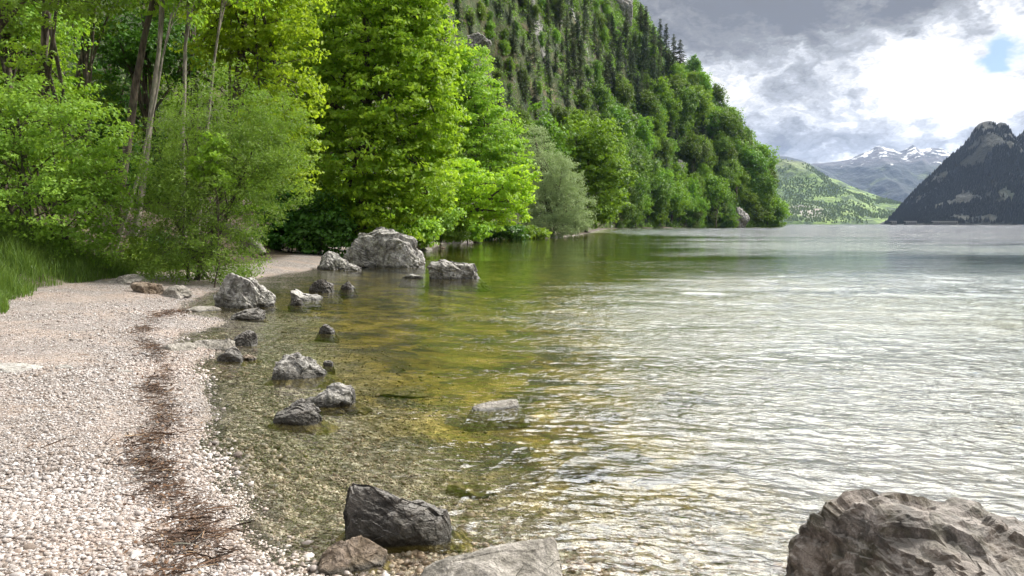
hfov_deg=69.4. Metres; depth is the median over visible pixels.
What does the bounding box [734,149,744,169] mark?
broadleaf tree
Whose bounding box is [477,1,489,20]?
broadleaf tree
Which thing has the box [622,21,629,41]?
larch tree
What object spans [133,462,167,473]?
driftwood stick
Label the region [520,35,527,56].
larch tree
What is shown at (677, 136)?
spruce tree
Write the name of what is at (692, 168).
larch tree
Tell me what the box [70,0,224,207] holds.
woodland tree
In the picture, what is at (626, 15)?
larch tree
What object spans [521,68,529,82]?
broadleaf tree
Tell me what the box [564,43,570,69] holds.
spruce tree
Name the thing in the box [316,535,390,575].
boulder
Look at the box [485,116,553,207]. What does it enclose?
woodland tree
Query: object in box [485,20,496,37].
broadleaf tree
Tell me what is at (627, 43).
larch tree
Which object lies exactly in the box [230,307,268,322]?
boulder
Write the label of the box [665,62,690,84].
broadleaf tree
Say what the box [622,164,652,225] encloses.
broadleaf tree
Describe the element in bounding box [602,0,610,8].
broadleaf tree
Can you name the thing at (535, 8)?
broadleaf tree
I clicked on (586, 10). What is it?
spruce tree
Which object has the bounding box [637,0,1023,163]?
sky
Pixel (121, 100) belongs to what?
woodland tree
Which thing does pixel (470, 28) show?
spruce tree
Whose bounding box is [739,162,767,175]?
broadleaf tree
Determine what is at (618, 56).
spruce tree
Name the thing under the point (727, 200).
broadleaf tree
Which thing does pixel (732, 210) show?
broadleaf tree
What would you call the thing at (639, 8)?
larch tree
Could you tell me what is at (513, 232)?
shrub
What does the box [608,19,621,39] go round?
broadleaf tree
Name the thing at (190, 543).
driftwood stick
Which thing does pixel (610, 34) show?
larch tree
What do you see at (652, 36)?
spruce tree
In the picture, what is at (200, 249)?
willow bush
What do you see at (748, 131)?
broadleaf tree
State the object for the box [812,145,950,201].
snowy mountain
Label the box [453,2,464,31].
spruce tree
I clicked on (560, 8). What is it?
larch tree
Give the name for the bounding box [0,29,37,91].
woodland tree
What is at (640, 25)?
larch tree
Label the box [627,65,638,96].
larch tree
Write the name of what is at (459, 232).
shrub
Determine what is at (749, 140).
broadleaf tree
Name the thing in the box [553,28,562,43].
broadleaf tree
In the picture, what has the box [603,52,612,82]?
larch tree
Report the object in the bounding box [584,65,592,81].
broadleaf tree
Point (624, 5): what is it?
rock outcrop
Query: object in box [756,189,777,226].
broadleaf tree
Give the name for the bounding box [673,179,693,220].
broadleaf tree
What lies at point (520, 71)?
larch tree
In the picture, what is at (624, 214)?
broadleaf tree
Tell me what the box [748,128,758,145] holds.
broadleaf tree
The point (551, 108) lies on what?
spruce tree
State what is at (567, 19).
larch tree
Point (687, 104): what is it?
broadleaf tree
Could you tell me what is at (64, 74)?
woodland tree
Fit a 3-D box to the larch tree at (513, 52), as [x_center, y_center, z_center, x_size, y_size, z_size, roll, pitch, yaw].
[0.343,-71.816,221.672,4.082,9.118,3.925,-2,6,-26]
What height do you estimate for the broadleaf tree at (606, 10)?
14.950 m
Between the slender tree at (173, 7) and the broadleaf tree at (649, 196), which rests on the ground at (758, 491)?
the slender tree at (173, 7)
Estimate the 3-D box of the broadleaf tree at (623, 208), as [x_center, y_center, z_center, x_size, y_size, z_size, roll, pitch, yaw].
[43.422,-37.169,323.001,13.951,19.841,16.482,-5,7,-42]
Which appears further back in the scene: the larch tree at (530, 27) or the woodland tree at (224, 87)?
the larch tree at (530, 27)
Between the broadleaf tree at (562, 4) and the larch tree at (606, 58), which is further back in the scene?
the larch tree at (606, 58)
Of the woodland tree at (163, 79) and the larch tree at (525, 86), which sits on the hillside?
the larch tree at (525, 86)
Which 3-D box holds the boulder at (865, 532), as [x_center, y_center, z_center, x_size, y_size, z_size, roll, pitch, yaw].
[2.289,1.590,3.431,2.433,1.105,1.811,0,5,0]
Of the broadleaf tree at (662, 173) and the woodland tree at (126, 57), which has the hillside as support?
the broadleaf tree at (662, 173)
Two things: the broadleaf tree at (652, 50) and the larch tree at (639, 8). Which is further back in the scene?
the larch tree at (639, 8)
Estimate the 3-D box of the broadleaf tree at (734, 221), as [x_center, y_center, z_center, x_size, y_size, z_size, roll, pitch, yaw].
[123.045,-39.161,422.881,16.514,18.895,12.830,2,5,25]
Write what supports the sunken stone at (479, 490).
on the ground at (758, 491)
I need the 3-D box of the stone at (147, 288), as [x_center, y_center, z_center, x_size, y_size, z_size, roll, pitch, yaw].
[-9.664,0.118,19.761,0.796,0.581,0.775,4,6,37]
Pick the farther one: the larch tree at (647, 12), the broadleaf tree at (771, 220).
the larch tree at (647, 12)
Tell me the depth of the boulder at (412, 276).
27.35 m
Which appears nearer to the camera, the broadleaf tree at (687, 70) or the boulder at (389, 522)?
the boulder at (389, 522)
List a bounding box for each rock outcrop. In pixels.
[465,32,491,52]
[615,0,632,25]
[733,207,749,227]
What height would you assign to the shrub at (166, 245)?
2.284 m
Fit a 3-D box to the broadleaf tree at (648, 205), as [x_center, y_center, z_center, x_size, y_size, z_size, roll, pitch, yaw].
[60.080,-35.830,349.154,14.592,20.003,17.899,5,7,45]
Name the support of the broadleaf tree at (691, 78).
on the hillside
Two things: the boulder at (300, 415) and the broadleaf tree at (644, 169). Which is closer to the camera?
the boulder at (300, 415)
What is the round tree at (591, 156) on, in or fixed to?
on the ground at (758, 491)
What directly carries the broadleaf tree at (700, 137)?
on the hillside
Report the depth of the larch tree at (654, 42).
441.32 m
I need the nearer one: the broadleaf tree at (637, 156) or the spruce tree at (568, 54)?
the spruce tree at (568, 54)
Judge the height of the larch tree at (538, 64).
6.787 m
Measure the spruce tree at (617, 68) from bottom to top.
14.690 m
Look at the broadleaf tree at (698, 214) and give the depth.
396.08 m
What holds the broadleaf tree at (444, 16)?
on the hillside
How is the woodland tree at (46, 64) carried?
on the ground at (758, 491)
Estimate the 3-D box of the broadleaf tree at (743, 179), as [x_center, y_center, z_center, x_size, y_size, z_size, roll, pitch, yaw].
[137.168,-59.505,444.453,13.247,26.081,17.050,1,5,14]
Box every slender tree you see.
[0,0,135,39]
[108,0,217,245]
[113,0,206,233]
[115,0,212,248]
[168,0,229,244]
[194,0,276,264]
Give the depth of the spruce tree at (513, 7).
228.86 m
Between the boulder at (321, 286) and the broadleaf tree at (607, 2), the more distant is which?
the broadleaf tree at (607, 2)
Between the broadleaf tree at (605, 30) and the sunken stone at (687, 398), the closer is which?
the sunken stone at (687, 398)
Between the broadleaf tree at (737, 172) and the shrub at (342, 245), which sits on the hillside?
the broadleaf tree at (737, 172)
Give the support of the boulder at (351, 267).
on the ground at (758, 491)
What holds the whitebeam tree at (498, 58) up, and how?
on the hillside
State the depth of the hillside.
225.50 m
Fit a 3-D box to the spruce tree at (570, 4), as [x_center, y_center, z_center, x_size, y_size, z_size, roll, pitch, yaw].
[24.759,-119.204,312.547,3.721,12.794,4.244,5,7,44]
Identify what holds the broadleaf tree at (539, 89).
on the hillside
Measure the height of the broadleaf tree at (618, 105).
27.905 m
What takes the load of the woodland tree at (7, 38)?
on the ground at (758, 491)
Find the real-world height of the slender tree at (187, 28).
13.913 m
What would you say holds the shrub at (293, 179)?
on the ground at (758, 491)
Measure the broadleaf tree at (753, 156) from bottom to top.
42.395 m
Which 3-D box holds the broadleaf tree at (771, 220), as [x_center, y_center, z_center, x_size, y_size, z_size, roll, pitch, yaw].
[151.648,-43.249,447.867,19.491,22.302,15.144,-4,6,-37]
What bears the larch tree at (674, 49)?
on the hillside
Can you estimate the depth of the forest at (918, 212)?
1841.18 m
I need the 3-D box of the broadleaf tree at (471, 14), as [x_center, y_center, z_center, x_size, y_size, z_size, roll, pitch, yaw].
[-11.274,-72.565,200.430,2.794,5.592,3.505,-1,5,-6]
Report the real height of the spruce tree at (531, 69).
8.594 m
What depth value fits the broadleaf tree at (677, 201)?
373.17 m
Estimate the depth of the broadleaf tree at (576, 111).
270.56 m
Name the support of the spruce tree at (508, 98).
on the hillside
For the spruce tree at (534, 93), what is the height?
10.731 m
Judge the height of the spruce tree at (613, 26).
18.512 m
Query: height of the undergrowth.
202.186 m
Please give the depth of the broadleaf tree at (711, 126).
453.39 m
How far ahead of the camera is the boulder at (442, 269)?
26.97 m
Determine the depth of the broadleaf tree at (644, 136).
371.70 m
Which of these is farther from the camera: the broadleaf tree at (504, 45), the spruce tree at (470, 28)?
the broadleaf tree at (504, 45)
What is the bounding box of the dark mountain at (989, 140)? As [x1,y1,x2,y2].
[849,121,1023,225]
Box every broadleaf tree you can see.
[440,5,450,20]
[466,11,475,26]
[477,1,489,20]
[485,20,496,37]
[487,10,493,22]
[492,69,502,80]
[498,40,511,55]
[501,28,509,42]
[505,56,515,72]
[511,104,530,137]
[512,20,521,38]
[521,0,529,13]
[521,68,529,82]
[532,4,540,21]
[536,81,542,97]
[538,0,546,11]
[538,31,545,46]
[545,144,561,187]
[550,0,566,23]
[552,103,570,134]
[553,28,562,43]
[569,108,589,138]
[572,87,593,119]
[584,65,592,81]
[587,111,605,136]
[591,59,604,81]
[591,79,616,129]
[593,0,599,11]
[593,10,607,31]
[598,24,611,43]
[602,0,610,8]
[602,4,614,21]
[606,115,637,166]
[607,104,630,144]
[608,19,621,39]
[608,97,628,128]
[608,130,629,178]
[608,138,632,183]
[608,185,629,212]
[610,73,634,108]
[614,192,640,226]
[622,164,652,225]
[623,186,636,212]
[624,107,640,148]
[626,134,643,186]
[626,190,644,225]
[629,198,643,228]
[630,132,646,152]
[630,160,651,199]
[632,30,642,49]
[633,115,656,155]
[635,89,660,124]
[637,148,652,180]
[637,193,653,218]
[639,146,651,161]
[640,69,651,86]
[643,110,669,140]
[644,193,655,217]
[645,76,682,131]
[646,171,675,225]
[646,199,657,215]
[647,159,662,185]
[648,134,662,161]
[649,45,658,59]
[651,201,670,227]
[652,104,667,133]
[652,158,673,174]
[654,135,674,176]
[655,169,681,215]
[658,138,680,164]
[660,204,672,213]
[662,113,674,136]
[662,171,692,226]
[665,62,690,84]
[667,72,691,120]
[667,206,686,218]
[669,82,702,138]
[673,161,691,190]
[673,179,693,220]
[677,128,713,171]
[679,62,689,75]
[679,196,698,225]
[681,177,710,227]
[683,200,700,226]
[685,53,703,73]
[686,210,703,227]
[687,70,702,86]
[687,172,706,195]
[689,71,713,94]
[690,84,716,125]
[693,162,714,186]
[697,134,712,163]
[699,193,711,219]
[701,173,734,227]
[702,109,723,141]
[702,139,721,173]
[703,89,716,108]
[705,194,722,215]
[706,104,723,119]
[706,210,721,227]
[707,107,746,151]
[711,83,729,110]
[712,131,735,170]
[713,151,738,172]
[714,136,738,172]
[714,159,743,203]
[715,165,737,204]
[718,105,745,139]
[718,201,736,227]
[718,202,731,212]
[718,208,732,223]
[719,101,729,108]
[720,212,739,227]
[721,187,734,209]
[731,126,753,140]
[731,138,742,162]
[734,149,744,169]
[735,139,755,168]
[737,168,750,200]
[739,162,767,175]
[740,144,770,189]
[740,192,762,220]
[742,135,759,154]
[744,169,779,208]
[745,179,763,198]
[746,201,769,225]
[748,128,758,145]
[751,141,779,175]
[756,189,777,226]
[757,201,776,224]
[758,166,779,187]
[769,197,785,215]
[770,197,790,225]
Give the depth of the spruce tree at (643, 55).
418.53 m
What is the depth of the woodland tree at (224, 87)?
55.47 m
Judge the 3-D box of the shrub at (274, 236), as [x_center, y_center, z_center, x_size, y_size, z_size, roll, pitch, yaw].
[-13.330,-3.925,43.915,5.535,4.421,3.281,0,5,0]
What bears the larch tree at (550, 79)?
on the hillside
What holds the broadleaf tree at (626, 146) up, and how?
on the hillside
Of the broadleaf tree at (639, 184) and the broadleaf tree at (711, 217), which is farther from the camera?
the broadleaf tree at (711, 217)
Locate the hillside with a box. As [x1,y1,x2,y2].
[23,0,756,227]
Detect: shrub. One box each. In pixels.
[0,72,157,267]
[105,237,168,271]
[141,231,196,269]
[245,185,326,253]
[250,154,323,250]
[280,190,357,256]
[319,153,378,248]
[332,211,396,247]
[385,186,467,242]
[388,206,446,248]
[425,215,471,245]
[442,214,495,242]
[480,220,529,239]
[508,224,552,239]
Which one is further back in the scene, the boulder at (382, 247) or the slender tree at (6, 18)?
the boulder at (382, 247)
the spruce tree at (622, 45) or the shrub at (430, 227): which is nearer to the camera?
the shrub at (430, 227)
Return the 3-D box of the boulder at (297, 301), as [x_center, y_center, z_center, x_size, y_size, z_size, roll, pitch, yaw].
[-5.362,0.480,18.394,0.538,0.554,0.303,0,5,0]
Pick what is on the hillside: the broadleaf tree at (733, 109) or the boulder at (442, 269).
the broadleaf tree at (733, 109)
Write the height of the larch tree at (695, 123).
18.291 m
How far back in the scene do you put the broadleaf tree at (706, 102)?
442.03 m
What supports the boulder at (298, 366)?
on the ground at (758, 491)
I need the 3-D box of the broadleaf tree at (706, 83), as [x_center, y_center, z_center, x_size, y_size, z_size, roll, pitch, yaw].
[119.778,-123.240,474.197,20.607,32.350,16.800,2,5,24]
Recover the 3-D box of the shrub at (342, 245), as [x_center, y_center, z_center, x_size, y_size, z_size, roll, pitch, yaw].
[-9.922,-3.963,49.933,5.448,4.102,3.520,0,5,0]
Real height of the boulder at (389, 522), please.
0.616 m
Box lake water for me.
[174,225,1023,575]
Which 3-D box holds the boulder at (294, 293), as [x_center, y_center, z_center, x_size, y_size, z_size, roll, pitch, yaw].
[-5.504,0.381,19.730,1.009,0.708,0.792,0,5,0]
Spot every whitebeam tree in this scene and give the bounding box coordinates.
[495,54,503,67]
[591,102,597,114]
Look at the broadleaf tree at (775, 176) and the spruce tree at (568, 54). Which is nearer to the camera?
the spruce tree at (568, 54)
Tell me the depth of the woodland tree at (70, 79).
37.52 m
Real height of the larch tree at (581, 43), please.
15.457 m
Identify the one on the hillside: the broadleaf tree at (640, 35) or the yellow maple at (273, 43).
the broadleaf tree at (640, 35)
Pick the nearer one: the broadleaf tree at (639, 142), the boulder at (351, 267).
the boulder at (351, 267)
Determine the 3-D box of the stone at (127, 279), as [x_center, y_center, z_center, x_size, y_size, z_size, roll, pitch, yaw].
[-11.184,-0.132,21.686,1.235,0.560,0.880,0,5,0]
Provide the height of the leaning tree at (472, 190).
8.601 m
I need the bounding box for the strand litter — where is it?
[0,307,260,575]
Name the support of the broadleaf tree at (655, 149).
on the hillside
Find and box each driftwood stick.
[109,476,146,483]
[124,421,158,429]
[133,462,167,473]
[173,533,210,544]
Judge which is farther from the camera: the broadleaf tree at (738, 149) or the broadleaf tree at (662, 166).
the broadleaf tree at (738, 149)
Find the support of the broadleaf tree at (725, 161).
on the hillside
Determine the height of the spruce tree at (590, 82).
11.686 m
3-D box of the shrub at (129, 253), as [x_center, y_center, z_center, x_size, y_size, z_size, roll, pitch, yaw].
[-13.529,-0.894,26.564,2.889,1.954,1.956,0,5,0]
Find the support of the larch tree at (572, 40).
on the hillside
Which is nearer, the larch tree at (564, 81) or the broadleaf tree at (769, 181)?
the larch tree at (564, 81)
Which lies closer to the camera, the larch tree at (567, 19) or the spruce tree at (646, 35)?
the larch tree at (567, 19)
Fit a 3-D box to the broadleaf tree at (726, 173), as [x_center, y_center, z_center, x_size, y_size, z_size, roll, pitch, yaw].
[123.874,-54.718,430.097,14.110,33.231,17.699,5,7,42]
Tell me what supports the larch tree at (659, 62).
on the hillside
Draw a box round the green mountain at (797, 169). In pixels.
[774,159,899,224]
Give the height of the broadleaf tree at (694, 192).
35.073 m
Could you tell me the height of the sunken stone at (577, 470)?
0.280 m
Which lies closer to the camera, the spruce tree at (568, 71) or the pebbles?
the pebbles
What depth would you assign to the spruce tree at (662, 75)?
430.13 m
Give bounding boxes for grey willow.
[508,120,598,236]
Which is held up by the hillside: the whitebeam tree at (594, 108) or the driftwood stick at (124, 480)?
the whitebeam tree at (594, 108)
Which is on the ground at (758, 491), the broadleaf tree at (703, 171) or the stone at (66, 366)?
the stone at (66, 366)
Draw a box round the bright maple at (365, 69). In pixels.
[254,0,476,241]
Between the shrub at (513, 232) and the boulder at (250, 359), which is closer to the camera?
the boulder at (250, 359)
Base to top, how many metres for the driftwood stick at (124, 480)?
0.041 m
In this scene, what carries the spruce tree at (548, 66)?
on the hillside
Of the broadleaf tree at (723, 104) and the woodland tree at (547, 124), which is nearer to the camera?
the woodland tree at (547, 124)
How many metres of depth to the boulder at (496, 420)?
8.01 m
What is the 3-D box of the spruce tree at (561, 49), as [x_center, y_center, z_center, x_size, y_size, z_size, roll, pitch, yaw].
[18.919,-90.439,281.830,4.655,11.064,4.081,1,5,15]
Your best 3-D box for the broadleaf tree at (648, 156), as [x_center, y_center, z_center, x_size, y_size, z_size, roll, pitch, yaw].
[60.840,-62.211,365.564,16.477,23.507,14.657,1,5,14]
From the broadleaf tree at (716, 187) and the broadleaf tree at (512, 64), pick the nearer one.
the broadleaf tree at (512, 64)
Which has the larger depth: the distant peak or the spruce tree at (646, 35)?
the distant peak
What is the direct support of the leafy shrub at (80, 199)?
on the ground at (758, 491)
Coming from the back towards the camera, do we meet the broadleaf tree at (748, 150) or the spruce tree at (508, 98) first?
the broadleaf tree at (748, 150)
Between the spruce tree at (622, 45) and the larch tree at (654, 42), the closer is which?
the spruce tree at (622, 45)
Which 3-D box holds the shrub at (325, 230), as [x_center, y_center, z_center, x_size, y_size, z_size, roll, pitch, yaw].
[-11.011,-3.603,42.855,4.866,4.128,3.086,0,5,0]
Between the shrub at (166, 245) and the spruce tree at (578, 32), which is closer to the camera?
the shrub at (166, 245)
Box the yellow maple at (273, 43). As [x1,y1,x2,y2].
[168,0,336,253]
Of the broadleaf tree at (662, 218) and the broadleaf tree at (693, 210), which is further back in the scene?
the broadleaf tree at (693, 210)
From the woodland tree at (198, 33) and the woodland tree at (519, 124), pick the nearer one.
the woodland tree at (198, 33)
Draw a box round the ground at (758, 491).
[0,157,1023,575]
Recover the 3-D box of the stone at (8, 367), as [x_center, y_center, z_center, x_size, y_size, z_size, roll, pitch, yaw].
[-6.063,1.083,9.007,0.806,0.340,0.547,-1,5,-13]
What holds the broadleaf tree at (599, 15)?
on the hillside
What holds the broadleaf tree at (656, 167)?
on the hillside
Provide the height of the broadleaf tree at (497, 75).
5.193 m
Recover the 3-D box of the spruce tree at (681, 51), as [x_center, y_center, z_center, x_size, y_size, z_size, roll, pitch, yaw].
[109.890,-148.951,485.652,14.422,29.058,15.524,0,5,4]
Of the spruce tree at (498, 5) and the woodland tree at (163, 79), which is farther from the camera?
the spruce tree at (498, 5)
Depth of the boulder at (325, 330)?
13.58 m
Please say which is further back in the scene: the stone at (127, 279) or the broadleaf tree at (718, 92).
the broadleaf tree at (718, 92)
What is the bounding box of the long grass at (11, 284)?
[0,201,136,313]
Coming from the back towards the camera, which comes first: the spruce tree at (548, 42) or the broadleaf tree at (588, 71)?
the broadleaf tree at (588, 71)
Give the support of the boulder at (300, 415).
on the ground at (758, 491)
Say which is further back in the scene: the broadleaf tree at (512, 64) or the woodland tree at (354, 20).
the broadleaf tree at (512, 64)
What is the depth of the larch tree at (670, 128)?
411.22 m
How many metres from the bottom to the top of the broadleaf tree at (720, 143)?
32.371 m
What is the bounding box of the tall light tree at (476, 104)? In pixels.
[426,37,536,241]
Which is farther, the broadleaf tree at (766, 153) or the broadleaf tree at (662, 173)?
the broadleaf tree at (766, 153)
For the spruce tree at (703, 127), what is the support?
on the hillside
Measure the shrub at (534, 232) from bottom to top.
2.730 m
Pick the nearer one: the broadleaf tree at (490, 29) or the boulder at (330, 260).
the boulder at (330, 260)
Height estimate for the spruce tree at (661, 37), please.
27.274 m
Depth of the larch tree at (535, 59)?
238.28 m
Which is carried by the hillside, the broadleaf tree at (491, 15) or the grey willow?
the broadleaf tree at (491, 15)
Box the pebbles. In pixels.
[0,276,991,575]
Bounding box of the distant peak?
[772,156,852,186]
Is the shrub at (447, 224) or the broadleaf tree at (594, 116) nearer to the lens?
the shrub at (447, 224)
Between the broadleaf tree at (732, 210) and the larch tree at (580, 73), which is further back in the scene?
the broadleaf tree at (732, 210)
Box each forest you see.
[772,158,901,223]
[884,121,1023,223]
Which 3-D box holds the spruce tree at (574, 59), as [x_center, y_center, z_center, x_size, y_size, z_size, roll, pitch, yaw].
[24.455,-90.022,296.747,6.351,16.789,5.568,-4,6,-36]
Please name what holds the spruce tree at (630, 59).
on the hillside
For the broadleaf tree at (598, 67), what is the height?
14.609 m
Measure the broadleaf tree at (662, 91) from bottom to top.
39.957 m
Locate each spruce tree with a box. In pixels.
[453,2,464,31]
[468,15,472,33]
[496,0,501,16]
[506,86,514,107]
[507,4,512,24]
[508,56,512,80]
[509,20,520,51]
[511,0,516,10]
[518,0,526,6]
[525,0,532,27]
[526,1,540,31]
[526,50,533,72]
[530,78,542,107]
[543,44,551,68]
[545,56,550,80]
[546,35,550,53]
[547,100,554,121]
[552,50,559,74]
[559,37,566,62]
[564,27,571,53]
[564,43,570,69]
[565,57,576,89]
[565,86,572,110]
[568,0,574,17]
[570,43,580,79]
[573,13,582,36]
[574,15,584,53]
[576,76,580,91]
[582,0,589,25]
[588,65,595,90]
[607,52,619,88]
[608,67,622,105]
[609,12,620,46]
[614,62,620,79]
[615,40,624,74]
[617,28,625,61]
[626,38,637,79]
[629,50,641,91]
[634,73,646,112]
[636,34,654,74]
[637,31,652,68]
[641,12,650,47]
[649,24,660,47]
[649,57,658,92]
[653,76,659,103]
[656,19,663,54]
[659,66,665,83]
[660,23,672,64]
[663,53,673,78]
[673,39,686,66]
[673,126,681,158]
[698,112,708,138]
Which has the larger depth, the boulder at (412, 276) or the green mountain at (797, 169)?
the green mountain at (797, 169)
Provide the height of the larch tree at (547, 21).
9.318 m
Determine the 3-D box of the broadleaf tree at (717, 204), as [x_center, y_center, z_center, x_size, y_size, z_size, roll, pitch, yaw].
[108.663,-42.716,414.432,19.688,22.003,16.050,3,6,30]
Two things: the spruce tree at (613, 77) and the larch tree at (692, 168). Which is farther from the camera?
the larch tree at (692, 168)
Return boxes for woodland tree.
[0,0,69,183]
[0,1,106,182]
[0,2,102,206]
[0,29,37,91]
[17,23,128,164]
[35,0,147,187]
[56,7,172,197]
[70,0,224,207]
[122,0,253,208]
[124,1,272,212]
[198,0,309,213]
[252,2,405,173]
[378,39,443,207]
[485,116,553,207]
[515,100,577,216]
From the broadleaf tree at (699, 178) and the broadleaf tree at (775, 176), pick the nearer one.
the broadleaf tree at (699, 178)
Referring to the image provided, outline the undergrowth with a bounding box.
[63,0,783,228]
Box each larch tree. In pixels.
[511,34,520,58]
[518,60,524,88]
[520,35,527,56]
[523,72,531,103]
[527,17,535,39]
[530,34,541,67]
[536,63,542,77]
[544,1,553,22]
[546,14,552,33]
[546,69,557,97]
[552,0,571,30]
[559,70,568,96]
[564,10,571,32]
[568,24,583,62]
[576,50,589,89]
[578,35,590,69]
[581,14,590,42]
[590,14,602,55]
[596,39,605,62]
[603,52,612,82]
[603,62,615,93]
[605,13,617,50]
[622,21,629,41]
[623,22,636,52]
[624,8,630,32]
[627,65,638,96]
[631,31,646,64]
[633,7,649,40]
[636,3,643,25]
[643,6,652,33]
[652,33,658,64]
[655,54,663,78]
[667,112,675,141]
[668,34,680,65]
[689,163,695,177]
[692,117,699,135]
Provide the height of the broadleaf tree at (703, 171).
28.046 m
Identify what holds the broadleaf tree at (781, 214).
on the ground at (758, 491)
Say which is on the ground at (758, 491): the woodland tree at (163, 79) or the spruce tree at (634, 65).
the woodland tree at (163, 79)
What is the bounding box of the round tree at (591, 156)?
[552,114,640,231]
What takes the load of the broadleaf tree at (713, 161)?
on the hillside
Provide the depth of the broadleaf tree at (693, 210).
393.51 m
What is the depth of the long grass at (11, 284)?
21.12 m
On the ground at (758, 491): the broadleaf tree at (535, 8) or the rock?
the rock
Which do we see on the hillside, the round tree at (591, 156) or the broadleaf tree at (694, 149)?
the broadleaf tree at (694, 149)
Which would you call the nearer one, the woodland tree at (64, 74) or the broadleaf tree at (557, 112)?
the woodland tree at (64, 74)
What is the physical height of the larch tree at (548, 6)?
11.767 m
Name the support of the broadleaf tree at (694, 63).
on the hillside
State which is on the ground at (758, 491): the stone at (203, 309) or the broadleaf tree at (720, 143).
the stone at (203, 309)
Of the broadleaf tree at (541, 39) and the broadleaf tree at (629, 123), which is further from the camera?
the broadleaf tree at (629, 123)
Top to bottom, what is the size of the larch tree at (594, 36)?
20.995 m
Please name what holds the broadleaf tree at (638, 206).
on the hillside
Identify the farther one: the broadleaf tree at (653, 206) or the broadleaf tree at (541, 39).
the broadleaf tree at (653, 206)
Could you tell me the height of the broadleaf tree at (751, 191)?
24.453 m
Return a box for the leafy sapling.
[184,131,237,287]
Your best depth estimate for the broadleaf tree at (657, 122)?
394.19 m
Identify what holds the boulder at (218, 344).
on the ground at (758, 491)
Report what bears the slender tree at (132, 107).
on the ground at (758, 491)
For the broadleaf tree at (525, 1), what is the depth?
246.06 m
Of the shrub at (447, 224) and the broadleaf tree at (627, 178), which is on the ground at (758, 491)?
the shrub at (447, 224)
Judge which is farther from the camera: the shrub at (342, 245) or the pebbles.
the shrub at (342, 245)
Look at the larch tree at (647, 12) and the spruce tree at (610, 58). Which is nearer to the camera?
the spruce tree at (610, 58)
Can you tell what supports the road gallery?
on the ground at (758, 491)
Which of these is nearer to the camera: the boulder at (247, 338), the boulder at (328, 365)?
the boulder at (328, 365)
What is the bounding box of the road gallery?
[932,221,957,224]
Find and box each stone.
[0,363,44,372]
[55,365,71,368]
[108,274,149,284]
[130,282,164,293]
[162,342,196,350]
[163,285,191,298]
[183,306,223,312]
[373,385,426,398]
[445,481,494,498]
[554,456,615,481]
[590,407,626,420]
[666,386,721,404]
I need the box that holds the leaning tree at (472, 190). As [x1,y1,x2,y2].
[408,157,542,245]
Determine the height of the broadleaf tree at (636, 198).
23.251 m
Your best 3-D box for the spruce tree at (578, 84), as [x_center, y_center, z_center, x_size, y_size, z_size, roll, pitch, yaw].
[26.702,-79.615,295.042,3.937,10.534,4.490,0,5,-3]
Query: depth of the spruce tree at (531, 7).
248.32 m
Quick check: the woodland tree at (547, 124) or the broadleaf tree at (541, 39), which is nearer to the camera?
the woodland tree at (547, 124)
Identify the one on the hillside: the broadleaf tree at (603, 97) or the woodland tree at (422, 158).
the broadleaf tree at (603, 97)
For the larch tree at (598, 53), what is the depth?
351.21 m
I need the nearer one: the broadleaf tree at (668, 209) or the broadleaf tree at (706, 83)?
the broadleaf tree at (668, 209)
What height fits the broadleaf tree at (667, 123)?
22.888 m
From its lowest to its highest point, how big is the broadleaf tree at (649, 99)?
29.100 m
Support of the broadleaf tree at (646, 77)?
on the hillside
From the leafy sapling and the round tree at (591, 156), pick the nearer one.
the leafy sapling
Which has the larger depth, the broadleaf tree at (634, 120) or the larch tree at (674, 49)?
the larch tree at (674, 49)
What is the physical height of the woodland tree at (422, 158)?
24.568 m
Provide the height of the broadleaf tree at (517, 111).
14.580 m
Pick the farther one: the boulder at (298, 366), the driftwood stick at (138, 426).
the boulder at (298, 366)
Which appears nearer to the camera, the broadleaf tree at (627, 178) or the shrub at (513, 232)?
the shrub at (513, 232)
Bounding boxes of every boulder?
[193,338,234,350]
[213,273,276,312]
[216,346,248,365]
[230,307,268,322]
[233,330,260,348]
[242,354,261,364]
[263,352,344,388]
[267,398,339,434]
[288,297,306,312]
[289,289,324,309]
[305,382,372,415]
[309,279,342,302]
[314,324,338,342]
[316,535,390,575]
[317,251,347,269]
[323,360,334,373]
[335,483,474,553]
[338,281,357,297]
[343,227,428,273]
[343,263,361,272]
[400,274,422,287]
[420,536,561,575]
[421,259,492,291]
[463,399,529,431]
[785,488,1023,575]
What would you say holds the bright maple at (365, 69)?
on the ground at (758, 491)
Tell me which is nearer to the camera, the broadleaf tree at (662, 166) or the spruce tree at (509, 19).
the spruce tree at (509, 19)
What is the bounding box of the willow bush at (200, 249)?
[104,52,326,284]
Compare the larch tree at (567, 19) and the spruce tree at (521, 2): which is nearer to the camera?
the spruce tree at (521, 2)
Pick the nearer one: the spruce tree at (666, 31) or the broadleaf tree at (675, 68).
the broadleaf tree at (675, 68)
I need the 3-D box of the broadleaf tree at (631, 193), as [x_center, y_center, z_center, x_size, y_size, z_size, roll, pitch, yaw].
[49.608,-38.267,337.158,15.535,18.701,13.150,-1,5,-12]
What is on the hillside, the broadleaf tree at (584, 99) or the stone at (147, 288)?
the broadleaf tree at (584, 99)
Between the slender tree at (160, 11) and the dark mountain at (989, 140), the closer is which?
the slender tree at (160, 11)
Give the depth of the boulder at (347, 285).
22.76 m
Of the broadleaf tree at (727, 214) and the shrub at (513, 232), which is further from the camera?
the broadleaf tree at (727, 214)
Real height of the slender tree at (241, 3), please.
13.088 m
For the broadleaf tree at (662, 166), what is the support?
on the hillside

